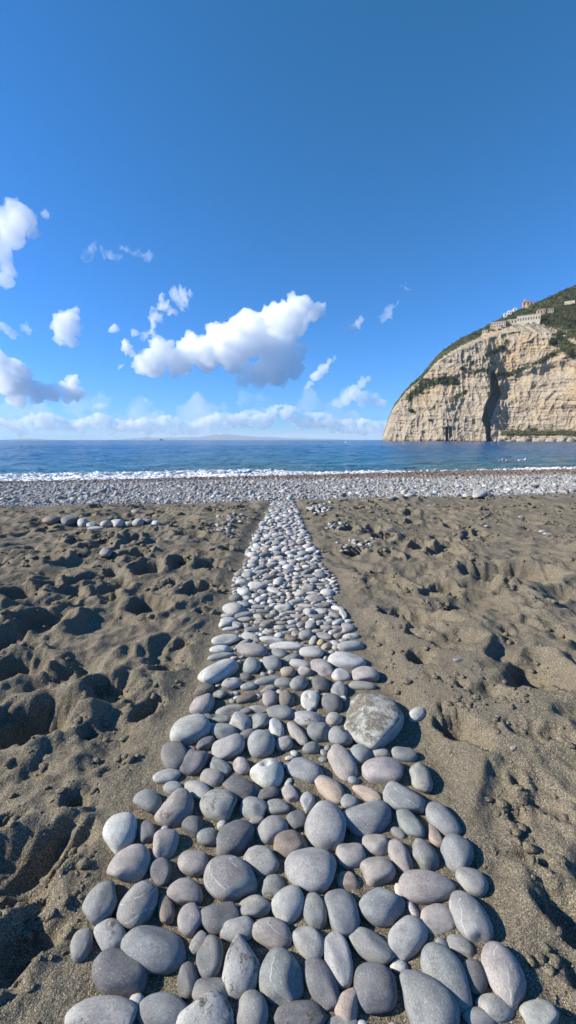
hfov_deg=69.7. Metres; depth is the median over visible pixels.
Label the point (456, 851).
path stone
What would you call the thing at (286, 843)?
path stone
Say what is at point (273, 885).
path stone
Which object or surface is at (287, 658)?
path stone
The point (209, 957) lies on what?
path stone
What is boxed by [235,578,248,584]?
path stone
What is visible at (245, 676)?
path stone
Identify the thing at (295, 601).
path stone
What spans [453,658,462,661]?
beach stone
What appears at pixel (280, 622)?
path stone
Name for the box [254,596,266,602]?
path stone
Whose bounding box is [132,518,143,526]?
beach stone
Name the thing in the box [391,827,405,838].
path stone
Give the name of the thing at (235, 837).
path stone
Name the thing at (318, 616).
path stone
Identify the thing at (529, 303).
building
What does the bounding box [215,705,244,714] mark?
path stone
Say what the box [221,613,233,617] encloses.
path stone
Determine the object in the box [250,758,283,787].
path stone
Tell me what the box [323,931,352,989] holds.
path stone
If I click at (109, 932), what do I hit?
path stone
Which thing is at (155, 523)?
beach stone
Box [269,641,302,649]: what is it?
path stone
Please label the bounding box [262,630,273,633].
path stone
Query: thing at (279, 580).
path stone
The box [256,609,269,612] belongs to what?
path stone
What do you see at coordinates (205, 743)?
path stone
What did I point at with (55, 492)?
shore pebbles
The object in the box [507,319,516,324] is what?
building
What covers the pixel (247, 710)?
path stone
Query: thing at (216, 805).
path stone
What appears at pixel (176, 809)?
path stone
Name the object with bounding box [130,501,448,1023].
path pebbles
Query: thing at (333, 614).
path stone
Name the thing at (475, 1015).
path stone
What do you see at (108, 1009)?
path stone
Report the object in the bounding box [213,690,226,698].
path stone
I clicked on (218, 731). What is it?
path stone
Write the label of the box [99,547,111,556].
beach stone
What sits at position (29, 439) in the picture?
islet
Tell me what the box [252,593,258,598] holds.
path stone
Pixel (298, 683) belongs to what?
path stone
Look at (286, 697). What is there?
path stone
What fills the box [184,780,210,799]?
path stone
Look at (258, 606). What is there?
path stone
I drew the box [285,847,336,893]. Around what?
path stone
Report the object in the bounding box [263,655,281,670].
path stone
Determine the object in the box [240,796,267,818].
path stone
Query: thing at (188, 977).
path stone
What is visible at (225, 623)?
path stone
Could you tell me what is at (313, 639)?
path stone
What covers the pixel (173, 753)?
path stone
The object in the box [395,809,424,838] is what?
path stone
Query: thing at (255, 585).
path stone
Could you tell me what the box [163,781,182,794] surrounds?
path stone
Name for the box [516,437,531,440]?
rock
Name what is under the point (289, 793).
path stone
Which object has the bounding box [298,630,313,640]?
path stone
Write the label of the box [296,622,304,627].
path stone
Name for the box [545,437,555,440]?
rock
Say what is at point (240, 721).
path stone
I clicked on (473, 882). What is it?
path stone
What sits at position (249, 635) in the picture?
path stone
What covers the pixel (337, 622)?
path stone
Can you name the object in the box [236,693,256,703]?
path stone
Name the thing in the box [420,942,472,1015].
path stone
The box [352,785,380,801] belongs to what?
path stone
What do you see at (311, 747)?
path stone
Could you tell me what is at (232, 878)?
path stone
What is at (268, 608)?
path stone
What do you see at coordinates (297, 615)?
path stone
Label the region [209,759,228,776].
path stone
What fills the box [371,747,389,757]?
path stone
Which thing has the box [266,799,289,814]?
path stone
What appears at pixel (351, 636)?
path stone
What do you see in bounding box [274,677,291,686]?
path stone
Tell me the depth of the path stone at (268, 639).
2.10 m
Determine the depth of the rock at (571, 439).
397.65 m
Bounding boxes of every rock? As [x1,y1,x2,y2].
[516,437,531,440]
[532,438,545,440]
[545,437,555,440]
[556,437,566,441]
[566,437,575,441]
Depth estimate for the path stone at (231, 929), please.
0.85 m
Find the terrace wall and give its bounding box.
[564,300,574,304]
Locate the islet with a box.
[11,439,47,439]
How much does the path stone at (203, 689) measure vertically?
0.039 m
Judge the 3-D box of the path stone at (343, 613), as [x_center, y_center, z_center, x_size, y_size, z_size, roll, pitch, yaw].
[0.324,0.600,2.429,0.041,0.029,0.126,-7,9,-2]
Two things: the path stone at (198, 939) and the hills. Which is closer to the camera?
the path stone at (198, 939)
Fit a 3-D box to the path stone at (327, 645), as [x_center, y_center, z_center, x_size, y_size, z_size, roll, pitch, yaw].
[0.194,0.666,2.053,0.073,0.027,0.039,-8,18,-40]
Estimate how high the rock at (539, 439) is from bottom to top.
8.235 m
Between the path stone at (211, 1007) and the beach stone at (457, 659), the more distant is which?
the beach stone at (457, 659)
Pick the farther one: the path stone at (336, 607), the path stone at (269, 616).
the path stone at (336, 607)
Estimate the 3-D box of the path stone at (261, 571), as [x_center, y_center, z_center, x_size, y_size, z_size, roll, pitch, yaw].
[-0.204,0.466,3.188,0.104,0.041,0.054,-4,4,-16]
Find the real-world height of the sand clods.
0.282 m
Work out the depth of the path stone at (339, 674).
1.77 m
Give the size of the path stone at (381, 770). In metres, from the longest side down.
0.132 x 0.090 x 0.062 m
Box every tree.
[547,338,555,345]
[565,348,572,356]
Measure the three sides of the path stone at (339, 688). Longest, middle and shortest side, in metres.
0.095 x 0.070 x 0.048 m
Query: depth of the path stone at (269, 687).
1.69 m
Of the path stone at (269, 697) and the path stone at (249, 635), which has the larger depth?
the path stone at (249, 635)
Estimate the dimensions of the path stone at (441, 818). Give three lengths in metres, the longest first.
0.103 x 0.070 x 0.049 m
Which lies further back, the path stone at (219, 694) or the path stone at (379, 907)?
the path stone at (219, 694)
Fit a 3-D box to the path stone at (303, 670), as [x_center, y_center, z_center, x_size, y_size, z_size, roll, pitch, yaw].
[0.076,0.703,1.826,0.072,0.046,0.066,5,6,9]
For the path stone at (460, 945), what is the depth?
0.83 m
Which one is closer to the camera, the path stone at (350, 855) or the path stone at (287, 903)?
the path stone at (287, 903)
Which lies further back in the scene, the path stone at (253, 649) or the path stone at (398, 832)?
the path stone at (253, 649)
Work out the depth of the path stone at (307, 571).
3.19 m
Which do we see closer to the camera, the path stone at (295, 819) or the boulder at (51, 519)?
the path stone at (295, 819)
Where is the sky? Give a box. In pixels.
[0,0,575,439]
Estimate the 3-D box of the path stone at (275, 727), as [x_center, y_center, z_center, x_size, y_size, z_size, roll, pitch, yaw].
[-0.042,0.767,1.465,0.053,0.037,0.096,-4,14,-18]
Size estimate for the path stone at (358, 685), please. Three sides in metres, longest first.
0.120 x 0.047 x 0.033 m
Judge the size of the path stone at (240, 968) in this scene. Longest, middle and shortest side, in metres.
0.097 x 0.076 x 0.053 m
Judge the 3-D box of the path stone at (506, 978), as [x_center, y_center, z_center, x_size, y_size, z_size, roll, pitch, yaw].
[0.412,0.883,0.789,0.075,0.052,0.100,-4,14,4]
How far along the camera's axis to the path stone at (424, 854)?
1.00 m
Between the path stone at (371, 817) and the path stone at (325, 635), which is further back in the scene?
the path stone at (325, 635)
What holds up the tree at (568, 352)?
on the headland cliff
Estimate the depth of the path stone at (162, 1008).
0.73 m
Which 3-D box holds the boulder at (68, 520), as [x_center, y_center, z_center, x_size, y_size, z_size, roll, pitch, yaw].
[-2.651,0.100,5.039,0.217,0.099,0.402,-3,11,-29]
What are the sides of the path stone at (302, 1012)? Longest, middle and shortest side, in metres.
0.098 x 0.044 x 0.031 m
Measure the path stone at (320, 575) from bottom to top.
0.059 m
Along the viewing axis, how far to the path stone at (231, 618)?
2.32 m
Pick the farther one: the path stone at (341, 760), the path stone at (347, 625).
the path stone at (347, 625)
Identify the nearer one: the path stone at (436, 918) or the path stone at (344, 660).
the path stone at (436, 918)
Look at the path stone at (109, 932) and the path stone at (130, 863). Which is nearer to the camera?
the path stone at (109, 932)
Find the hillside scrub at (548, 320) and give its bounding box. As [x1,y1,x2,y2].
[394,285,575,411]
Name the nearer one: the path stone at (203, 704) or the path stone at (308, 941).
the path stone at (308, 941)
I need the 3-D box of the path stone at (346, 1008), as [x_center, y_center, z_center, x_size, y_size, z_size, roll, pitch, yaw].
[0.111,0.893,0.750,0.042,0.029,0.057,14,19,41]
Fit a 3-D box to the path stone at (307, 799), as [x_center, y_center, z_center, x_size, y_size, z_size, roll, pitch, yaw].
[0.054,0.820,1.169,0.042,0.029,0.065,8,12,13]
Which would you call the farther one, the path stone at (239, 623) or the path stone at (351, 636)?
the path stone at (239, 623)
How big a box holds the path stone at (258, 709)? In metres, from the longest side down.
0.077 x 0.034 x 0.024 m
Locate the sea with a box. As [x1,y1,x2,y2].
[0,440,575,477]
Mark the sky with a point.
(256, 218)
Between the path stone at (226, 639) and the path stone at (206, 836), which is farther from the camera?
the path stone at (226, 639)
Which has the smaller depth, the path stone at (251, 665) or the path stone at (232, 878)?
the path stone at (232, 878)
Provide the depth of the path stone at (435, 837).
1.06 m
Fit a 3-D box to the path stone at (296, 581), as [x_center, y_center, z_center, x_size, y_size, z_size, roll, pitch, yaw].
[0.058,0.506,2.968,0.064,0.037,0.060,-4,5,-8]
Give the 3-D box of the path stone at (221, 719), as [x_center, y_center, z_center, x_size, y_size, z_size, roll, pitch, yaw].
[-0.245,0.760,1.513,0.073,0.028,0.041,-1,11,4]
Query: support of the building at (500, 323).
on the headland cliff
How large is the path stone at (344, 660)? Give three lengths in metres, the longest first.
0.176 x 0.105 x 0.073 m
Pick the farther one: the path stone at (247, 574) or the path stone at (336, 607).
the path stone at (247, 574)
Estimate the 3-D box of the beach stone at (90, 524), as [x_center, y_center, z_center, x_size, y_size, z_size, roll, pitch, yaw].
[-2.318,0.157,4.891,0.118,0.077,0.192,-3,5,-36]
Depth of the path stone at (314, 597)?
2.63 m
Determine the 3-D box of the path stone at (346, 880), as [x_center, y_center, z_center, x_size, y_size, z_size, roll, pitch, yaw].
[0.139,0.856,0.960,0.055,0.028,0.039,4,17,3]
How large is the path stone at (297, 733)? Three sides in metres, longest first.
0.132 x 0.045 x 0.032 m
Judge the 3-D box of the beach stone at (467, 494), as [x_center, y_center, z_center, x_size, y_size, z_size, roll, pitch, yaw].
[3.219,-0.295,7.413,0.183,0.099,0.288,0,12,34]
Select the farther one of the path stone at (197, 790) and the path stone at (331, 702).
the path stone at (331, 702)
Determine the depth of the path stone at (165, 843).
1.03 m
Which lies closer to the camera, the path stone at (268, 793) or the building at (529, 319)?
the path stone at (268, 793)
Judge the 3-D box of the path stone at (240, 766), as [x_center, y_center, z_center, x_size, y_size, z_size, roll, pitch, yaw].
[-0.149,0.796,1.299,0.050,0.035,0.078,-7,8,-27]
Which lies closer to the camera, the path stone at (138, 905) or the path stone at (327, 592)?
the path stone at (138, 905)
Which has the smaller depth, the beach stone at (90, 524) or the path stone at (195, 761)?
the path stone at (195, 761)
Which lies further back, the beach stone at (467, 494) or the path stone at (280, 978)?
the beach stone at (467, 494)
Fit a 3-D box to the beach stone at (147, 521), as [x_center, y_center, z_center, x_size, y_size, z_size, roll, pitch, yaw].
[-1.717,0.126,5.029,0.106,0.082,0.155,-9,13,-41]
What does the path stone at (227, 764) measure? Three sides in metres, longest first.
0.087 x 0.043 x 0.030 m
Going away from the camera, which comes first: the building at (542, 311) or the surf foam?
the surf foam
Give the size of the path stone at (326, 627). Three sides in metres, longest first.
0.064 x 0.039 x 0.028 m
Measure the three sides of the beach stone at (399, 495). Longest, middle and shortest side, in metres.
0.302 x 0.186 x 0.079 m
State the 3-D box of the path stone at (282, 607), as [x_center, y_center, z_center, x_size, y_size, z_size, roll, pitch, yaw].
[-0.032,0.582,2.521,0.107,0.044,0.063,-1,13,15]
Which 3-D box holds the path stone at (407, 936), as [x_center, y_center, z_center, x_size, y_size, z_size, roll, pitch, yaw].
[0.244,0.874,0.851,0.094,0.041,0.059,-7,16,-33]
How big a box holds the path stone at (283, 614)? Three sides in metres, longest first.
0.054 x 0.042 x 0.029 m
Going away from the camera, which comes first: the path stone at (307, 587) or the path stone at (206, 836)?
the path stone at (206, 836)
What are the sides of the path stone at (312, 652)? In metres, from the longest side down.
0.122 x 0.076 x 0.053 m
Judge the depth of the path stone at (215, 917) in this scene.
0.88 m
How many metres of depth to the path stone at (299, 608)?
2.48 m
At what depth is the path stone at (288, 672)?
1.80 m
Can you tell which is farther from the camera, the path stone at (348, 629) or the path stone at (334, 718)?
the path stone at (348, 629)
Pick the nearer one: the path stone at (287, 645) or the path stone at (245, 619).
the path stone at (287, 645)
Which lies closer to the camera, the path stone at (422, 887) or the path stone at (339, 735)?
the path stone at (422, 887)
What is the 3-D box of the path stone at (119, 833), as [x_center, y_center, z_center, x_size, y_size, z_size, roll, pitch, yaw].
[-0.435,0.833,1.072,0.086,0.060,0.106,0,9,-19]
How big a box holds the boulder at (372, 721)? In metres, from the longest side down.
0.322 x 0.220 x 0.099 m
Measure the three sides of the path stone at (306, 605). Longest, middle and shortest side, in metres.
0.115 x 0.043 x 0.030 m
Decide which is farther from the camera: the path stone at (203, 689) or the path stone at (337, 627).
the path stone at (337, 627)
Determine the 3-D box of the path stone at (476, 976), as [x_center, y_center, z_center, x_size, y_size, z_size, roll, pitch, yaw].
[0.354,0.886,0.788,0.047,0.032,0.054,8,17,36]
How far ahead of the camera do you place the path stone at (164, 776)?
1.25 m
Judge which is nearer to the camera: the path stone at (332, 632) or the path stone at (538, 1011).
the path stone at (538, 1011)
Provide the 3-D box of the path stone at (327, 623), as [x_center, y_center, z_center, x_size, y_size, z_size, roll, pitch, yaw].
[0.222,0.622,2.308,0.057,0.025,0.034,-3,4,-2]
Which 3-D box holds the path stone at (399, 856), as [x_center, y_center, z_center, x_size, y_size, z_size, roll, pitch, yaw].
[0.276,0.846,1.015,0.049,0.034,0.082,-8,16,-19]
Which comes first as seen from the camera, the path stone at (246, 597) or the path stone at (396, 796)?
the path stone at (396, 796)
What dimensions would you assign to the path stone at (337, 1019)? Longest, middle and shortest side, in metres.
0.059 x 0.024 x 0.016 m
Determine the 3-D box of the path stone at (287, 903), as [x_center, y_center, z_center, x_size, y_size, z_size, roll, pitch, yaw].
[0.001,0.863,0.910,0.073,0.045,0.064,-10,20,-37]
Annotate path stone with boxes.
[64,995,137,1023]
[70,927,92,962]
[82,880,116,926]
[92,947,147,998]
[93,918,125,950]
[102,812,137,854]
[106,844,150,882]
[116,880,158,929]
[121,925,185,974]
[133,789,161,813]
[136,992,186,1023]
[137,820,156,843]
[149,857,171,886]
[152,768,181,783]
[152,829,178,859]
[154,788,193,827]
[158,894,174,924]
[161,741,187,769]
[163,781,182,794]
[166,878,202,905]
[170,714,211,745]
[176,990,233,1023]
[177,850,208,876]
[177,902,202,937]
[177,961,198,999]
[179,749,208,775]
[181,815,203,837]
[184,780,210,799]
[189,693,214,713]
[189,930,206,954]
[192,977,228,1000]
[194,683,214,695]
[196,736,214,750]
[196,934,223,977]
[197,658,238,684]
[197,828,216,845]
[199,789,237,821]
[200,768,223,786]
[200,901,239,935]
[203,713,213,720]
[204,855,257,901]
[207,652,235,660]
[209,645,232,652]
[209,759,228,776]
[210,723,236,739]
[211,634,239,645]
[211,715,230,722]
[211,733,244,760]
[211,756,231,772]
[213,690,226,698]
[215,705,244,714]
[215,819,254,855]
[218,619,232,627]
[219,916,253,942]
[220,617,236,621]
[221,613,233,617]
[221,677,242,689]
[221,933,259,999]
[222,603,245,614]
[222,627,237,630]
[222,775,258,802]
[229,594,241,600]
[229,712,251,730]
[231,623,240,628]
[232,621,242,626]
[232,638,250,650]
[232,757,249,774]
[234,611,253,618]
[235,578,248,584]
[236,587,250,595]
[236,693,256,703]
[236,989,268,1023]
[237,617,251,622]
[237,643,267,656]
[238,894,270,917]
[239,601,250,607]
[240,672,251,680]
[240,682,256,690]
[240,707,251,714]
[240,728,255,737]
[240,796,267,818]
[241,571,254,578]
[241,632,258,640]
[242,595,251,600]
[242,657,260,673]
[243,845,278,876]
[244,626,259,631]
[247,729,275,758]
[248,581,267,590]
[249,705,266,712]
[249,816,263,824]
[250,604,266,608]
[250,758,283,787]
[251,713,269,728]
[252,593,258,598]
[252,917,291,948]
[253,613,262,618]
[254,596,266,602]
[254,675,279,684]
[255,570,267,573]
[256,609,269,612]
[256,815,288,844]
[257,589,265,593]
[257,786,278,800]
[258,946,303,1006]
[259,620,272,627]
[259,636,284,642]
[260,685,275,692]
[261,874,282,897]
[261,874,284,897]
[262,574,275,579]
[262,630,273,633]
[262,690,277,706]
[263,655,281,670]
[265,606,272,610]
[265,614,273,618]
[266,705,293,719]
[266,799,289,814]
[267,586,279,592]
[268,718,283,738]
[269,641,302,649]
[270,610,278,615]
[271,648,287,657]
[271,885,303,924]
[273,577,283,584]
[273,830,307,858]
[273,1000,328,1023]
[274,604,290,610]
[274,625,285,630]
[274,632,283,637]
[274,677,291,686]
[275,736,292,751]
[276,621,286,624]
[279,612,287,616]
[279,690,294,706]
[280,667,295,677]
[282,653,299,661]
[282,784,297,801]
[283,569,295,574]
[284,635,297,641]
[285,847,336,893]
[286,757,322,783]
[286,810,306,829]
[287,721,308,745]
[288,620,296,624]
[289,598,303,603]
[289,659,309,667]
[289,676,308,690]
[291,614,303,617]
[291,630,298,636]
[292,580,300,583]
[292,925,323,959]
[293,710,324,726]
[294,591,305,596]
[295,606,304,611]
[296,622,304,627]
[297,604,315,607]
[297,665,312,676]
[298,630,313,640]
[299,646,323,657]
[300,791,314,813]
[301,568,313,574]
[301,584,314,590]
[301,690,318,708]
[302,741,319,754]
[302,957,339,1010]
[303,574,314,577]
[303,608,315,615]
[303,892,327,929]
[304,800,346,851]
[305,594,324,601]
[305,622,315,629]
[307,578,318,582]
[307,722,330,742]
[309,635,316,644]
[310,659,333,675]
[311,614,324,619]
[312,676,329,691]
[314,602,330,607]
[314,774,344,804]
[315,571,325,578]
[315,586,324,589]
[315,608,326,614]
[315,632,331,639]
[317,639,324,645]
[320,589,333,595]
[321,625,331,629]
[321,642,332,649]
[322,693,342,712]
[323,621,331,624]
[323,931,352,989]
[324,889,359,937]
[325,712,342,725]
[326,1015,357,1023]
[327,744,357,780]
[328,611,339,617]
[328,629,337,634]
[328,651,366,668]
[328,726,353,745]
[330,640,338,645]
[330,681,347,697]
[331,605,343,610]
[331,668,350,680]
[332,618,343,625]
[333,625,341,629]
[333,633,342,638]
[334,987,358,1021]
[336,843,365,868]
[336,871,359,889]
[337,640,363,650]
[338,638,348,641]
[339,609,347,618]
[340,794,358,810]
[342,624,354,628]
[342,627,355,632]
[342,633,358,640]
[343,800,391,836]
[347,681,374,689]
[349,744,371,763]
[349,927,395,965]
[351,666,378,681]
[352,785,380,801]
[354,962,397,1014]
[358,887,406,927]
[359,856,395,886]
[361,757,403,783]
[362,834,388,855]
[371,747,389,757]
[383,781,425,813]
[388,839,413,872]
[388,915,427,960]
[391,746,417,761]
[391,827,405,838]
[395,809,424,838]
[398,869,455,904]
[399,969,459,1023]
[408,762,432,792]
[409,707,425,721]
[411,838,438,870]
[420,903,455,933]
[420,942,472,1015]
[425,801,461,836]
[427,823,442,847]
[440,833,473,871]
[446,934,473,956]
[449,890,493,943]
[455,867,488,897]
[462,959,487,996]
[462,1007,496,1023]
[475,993,513,1023]
[481,941,526,1010]
[519,999,558,1023]
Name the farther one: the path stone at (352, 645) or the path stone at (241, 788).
the path stone at (352, 645)
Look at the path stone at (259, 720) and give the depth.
1.48 m
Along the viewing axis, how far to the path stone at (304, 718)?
1.50 m
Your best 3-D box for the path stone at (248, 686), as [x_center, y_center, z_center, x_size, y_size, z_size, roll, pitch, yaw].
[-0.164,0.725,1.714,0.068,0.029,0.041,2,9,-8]
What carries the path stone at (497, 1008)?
on the beach ground
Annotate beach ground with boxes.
[0,470,575,1023]
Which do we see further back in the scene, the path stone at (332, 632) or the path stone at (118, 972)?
the path stone at (332, 632)
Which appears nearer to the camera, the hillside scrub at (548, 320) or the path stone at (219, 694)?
the path stone at (219, 694)
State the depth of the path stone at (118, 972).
0.78 m
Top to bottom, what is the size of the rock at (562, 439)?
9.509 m
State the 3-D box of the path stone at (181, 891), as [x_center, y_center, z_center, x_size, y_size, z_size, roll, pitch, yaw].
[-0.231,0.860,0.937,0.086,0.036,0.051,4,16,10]
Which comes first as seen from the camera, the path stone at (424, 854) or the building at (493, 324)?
the path stone at (424, 854)
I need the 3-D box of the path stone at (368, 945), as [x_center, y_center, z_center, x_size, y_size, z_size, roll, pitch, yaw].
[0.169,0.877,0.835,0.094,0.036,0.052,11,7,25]
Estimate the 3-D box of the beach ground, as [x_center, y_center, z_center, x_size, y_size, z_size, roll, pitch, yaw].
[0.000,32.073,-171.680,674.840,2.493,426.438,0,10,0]
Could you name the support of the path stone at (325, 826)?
on the beach ground
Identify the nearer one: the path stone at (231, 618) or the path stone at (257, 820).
the path stone at (257, 820)
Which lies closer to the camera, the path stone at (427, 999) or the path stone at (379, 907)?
the path stone at (427, 999)
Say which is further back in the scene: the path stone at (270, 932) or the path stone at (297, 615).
the path stone at (297, 615)
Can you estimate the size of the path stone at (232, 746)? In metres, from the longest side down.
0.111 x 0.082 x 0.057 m
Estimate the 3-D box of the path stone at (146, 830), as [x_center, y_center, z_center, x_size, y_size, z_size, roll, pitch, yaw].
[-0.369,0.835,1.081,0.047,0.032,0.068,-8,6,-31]
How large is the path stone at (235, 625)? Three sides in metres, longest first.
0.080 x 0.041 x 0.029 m
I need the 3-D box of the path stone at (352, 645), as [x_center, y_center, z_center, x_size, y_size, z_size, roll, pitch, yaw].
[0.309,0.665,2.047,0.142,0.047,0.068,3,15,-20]
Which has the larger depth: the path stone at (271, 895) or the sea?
the sea
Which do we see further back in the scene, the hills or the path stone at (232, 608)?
the hills
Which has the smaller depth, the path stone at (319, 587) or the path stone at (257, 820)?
the path stone at (257, 820)
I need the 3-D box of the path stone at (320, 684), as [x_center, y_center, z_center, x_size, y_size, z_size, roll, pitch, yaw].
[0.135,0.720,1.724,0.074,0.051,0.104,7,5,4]
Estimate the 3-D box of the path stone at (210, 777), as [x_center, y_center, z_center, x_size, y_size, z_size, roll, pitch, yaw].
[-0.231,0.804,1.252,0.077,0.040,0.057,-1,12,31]
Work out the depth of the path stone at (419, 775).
1.23 m
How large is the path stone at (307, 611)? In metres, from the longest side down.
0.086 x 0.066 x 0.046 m
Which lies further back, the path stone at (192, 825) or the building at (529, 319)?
the building at (529, 319)
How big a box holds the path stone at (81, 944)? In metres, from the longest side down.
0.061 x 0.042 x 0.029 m
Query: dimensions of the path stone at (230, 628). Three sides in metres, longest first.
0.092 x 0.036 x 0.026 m
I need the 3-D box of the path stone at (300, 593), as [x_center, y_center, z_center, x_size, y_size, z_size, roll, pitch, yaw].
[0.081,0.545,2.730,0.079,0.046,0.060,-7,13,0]
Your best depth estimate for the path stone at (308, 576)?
3.09 m
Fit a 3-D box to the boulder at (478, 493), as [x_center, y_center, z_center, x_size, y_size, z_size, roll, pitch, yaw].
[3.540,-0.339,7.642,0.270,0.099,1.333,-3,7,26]
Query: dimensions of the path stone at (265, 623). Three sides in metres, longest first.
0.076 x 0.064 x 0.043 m
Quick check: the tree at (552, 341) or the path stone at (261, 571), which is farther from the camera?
the tree at (552, 341)
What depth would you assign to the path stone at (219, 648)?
2.00 m
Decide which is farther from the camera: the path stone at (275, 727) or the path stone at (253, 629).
the path stone at (253, 629)
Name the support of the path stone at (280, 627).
on the beach ground
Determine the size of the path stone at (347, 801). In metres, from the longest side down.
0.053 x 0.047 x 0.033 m
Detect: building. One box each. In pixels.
[490,322,495,328]
[496,321,505,329]
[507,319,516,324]
[517,313,540,324]
[526,301,533,307]
[536,308,545,314]
[546,308,553,313]
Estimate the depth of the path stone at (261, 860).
0.99 m
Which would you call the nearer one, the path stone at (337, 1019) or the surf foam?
the path stone at (337, 1019)
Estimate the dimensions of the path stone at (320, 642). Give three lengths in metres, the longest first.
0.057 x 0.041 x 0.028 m
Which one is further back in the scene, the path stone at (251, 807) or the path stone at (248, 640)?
the path stone at (248, 640)
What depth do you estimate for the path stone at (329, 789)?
1.20 m
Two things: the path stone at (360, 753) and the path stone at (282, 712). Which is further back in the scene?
the path stone at (282, 712)
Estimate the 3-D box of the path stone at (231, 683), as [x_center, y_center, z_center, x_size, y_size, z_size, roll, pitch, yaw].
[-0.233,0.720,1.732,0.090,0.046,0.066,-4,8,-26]
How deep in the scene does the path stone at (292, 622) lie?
2.31 m
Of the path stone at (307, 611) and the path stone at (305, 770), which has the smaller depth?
the path stone at (305, 770)
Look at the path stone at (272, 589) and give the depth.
2.79 m
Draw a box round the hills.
[119,434,343,439]
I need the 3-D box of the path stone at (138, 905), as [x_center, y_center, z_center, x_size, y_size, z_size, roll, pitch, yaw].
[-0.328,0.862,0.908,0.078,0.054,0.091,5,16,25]
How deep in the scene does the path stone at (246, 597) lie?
2.65 m
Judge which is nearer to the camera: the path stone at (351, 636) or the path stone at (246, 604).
the path stone at (351, 636)
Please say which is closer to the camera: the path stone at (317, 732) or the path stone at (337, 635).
the path stone at (317, 732)
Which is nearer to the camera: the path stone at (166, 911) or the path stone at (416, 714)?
the path stone at (166, 911)
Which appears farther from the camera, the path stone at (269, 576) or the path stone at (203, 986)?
the path stone at (269, 576)
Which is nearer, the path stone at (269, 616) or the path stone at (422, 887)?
the path stone at (422, 887)
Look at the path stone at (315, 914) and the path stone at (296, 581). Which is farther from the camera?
the path stone at (296, 581)
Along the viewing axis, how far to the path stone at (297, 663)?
1.87 m
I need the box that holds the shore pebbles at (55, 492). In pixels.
[0,468,575,506]
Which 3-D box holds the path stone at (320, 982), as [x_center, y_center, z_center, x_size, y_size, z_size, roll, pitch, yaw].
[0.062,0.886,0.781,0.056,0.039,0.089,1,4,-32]
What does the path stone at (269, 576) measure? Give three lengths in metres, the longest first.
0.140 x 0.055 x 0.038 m
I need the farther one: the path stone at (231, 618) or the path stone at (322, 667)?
the path stone at (231, 618)
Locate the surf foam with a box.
[0,466,575,481]
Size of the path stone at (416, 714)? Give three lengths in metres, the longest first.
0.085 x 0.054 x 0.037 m
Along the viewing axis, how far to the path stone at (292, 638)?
2.12 m
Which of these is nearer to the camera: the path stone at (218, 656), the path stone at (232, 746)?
the path stone at (232, 746)
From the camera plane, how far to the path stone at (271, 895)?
0.95 m
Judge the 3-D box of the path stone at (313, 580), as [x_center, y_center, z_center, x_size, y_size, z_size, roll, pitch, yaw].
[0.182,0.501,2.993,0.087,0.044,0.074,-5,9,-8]
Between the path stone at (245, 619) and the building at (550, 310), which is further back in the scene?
the building at (550, 310)
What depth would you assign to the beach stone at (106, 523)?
4.87 m
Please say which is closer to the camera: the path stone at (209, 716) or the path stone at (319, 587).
the path stone at (209, 716)
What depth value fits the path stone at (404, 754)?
1.33 m
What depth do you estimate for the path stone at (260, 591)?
2.77 m
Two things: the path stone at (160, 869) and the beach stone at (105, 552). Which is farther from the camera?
the beach stone at (105, 552)
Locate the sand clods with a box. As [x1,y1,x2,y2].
[0,493,575,1023]
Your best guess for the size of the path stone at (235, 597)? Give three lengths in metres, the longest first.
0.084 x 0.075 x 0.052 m
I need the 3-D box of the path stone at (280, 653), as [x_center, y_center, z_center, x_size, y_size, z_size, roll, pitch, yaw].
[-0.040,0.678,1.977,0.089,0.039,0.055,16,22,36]
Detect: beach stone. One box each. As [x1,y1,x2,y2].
[77,518,88,526]
[86,522,97,526]
[87,526,103,530]
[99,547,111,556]
[100,520,111,526]
[111,519,123,526]
[124,522,132,526]
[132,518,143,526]
[143,519,152,523]
[151,520,159,525]
[394,494,403,498]
[405,493,414,496]
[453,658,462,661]
[462,493,472,496]
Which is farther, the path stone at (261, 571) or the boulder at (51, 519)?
the boulder at (51, 519)
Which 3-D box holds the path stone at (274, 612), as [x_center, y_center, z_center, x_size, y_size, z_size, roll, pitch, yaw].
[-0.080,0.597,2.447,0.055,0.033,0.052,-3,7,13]
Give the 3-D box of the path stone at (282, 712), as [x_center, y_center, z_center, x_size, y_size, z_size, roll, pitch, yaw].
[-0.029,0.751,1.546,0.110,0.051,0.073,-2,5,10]
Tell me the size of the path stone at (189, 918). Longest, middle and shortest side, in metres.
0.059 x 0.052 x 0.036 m
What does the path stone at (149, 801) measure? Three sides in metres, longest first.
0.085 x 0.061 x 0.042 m
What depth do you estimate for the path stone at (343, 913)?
0.88 m
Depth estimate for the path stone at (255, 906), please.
0.90 m
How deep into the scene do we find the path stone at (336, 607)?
2.50 m
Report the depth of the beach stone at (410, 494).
7.25 m
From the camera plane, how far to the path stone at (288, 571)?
3.17 m
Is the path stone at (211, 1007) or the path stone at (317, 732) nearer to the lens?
the path stone at (211, 1007)
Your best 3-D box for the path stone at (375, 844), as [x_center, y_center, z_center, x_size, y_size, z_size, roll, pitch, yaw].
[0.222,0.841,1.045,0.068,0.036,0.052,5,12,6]
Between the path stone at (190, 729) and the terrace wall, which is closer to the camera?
the path stone at (190, 729)
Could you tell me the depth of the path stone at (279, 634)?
2.15 m
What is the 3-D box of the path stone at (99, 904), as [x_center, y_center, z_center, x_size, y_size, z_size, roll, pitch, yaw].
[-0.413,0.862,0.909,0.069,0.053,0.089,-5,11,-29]
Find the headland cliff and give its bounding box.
[382,286,575,440]
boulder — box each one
[42,515,60,523]
[60,515,79,525]
[344,693,403,749]
[472,489,487,497]

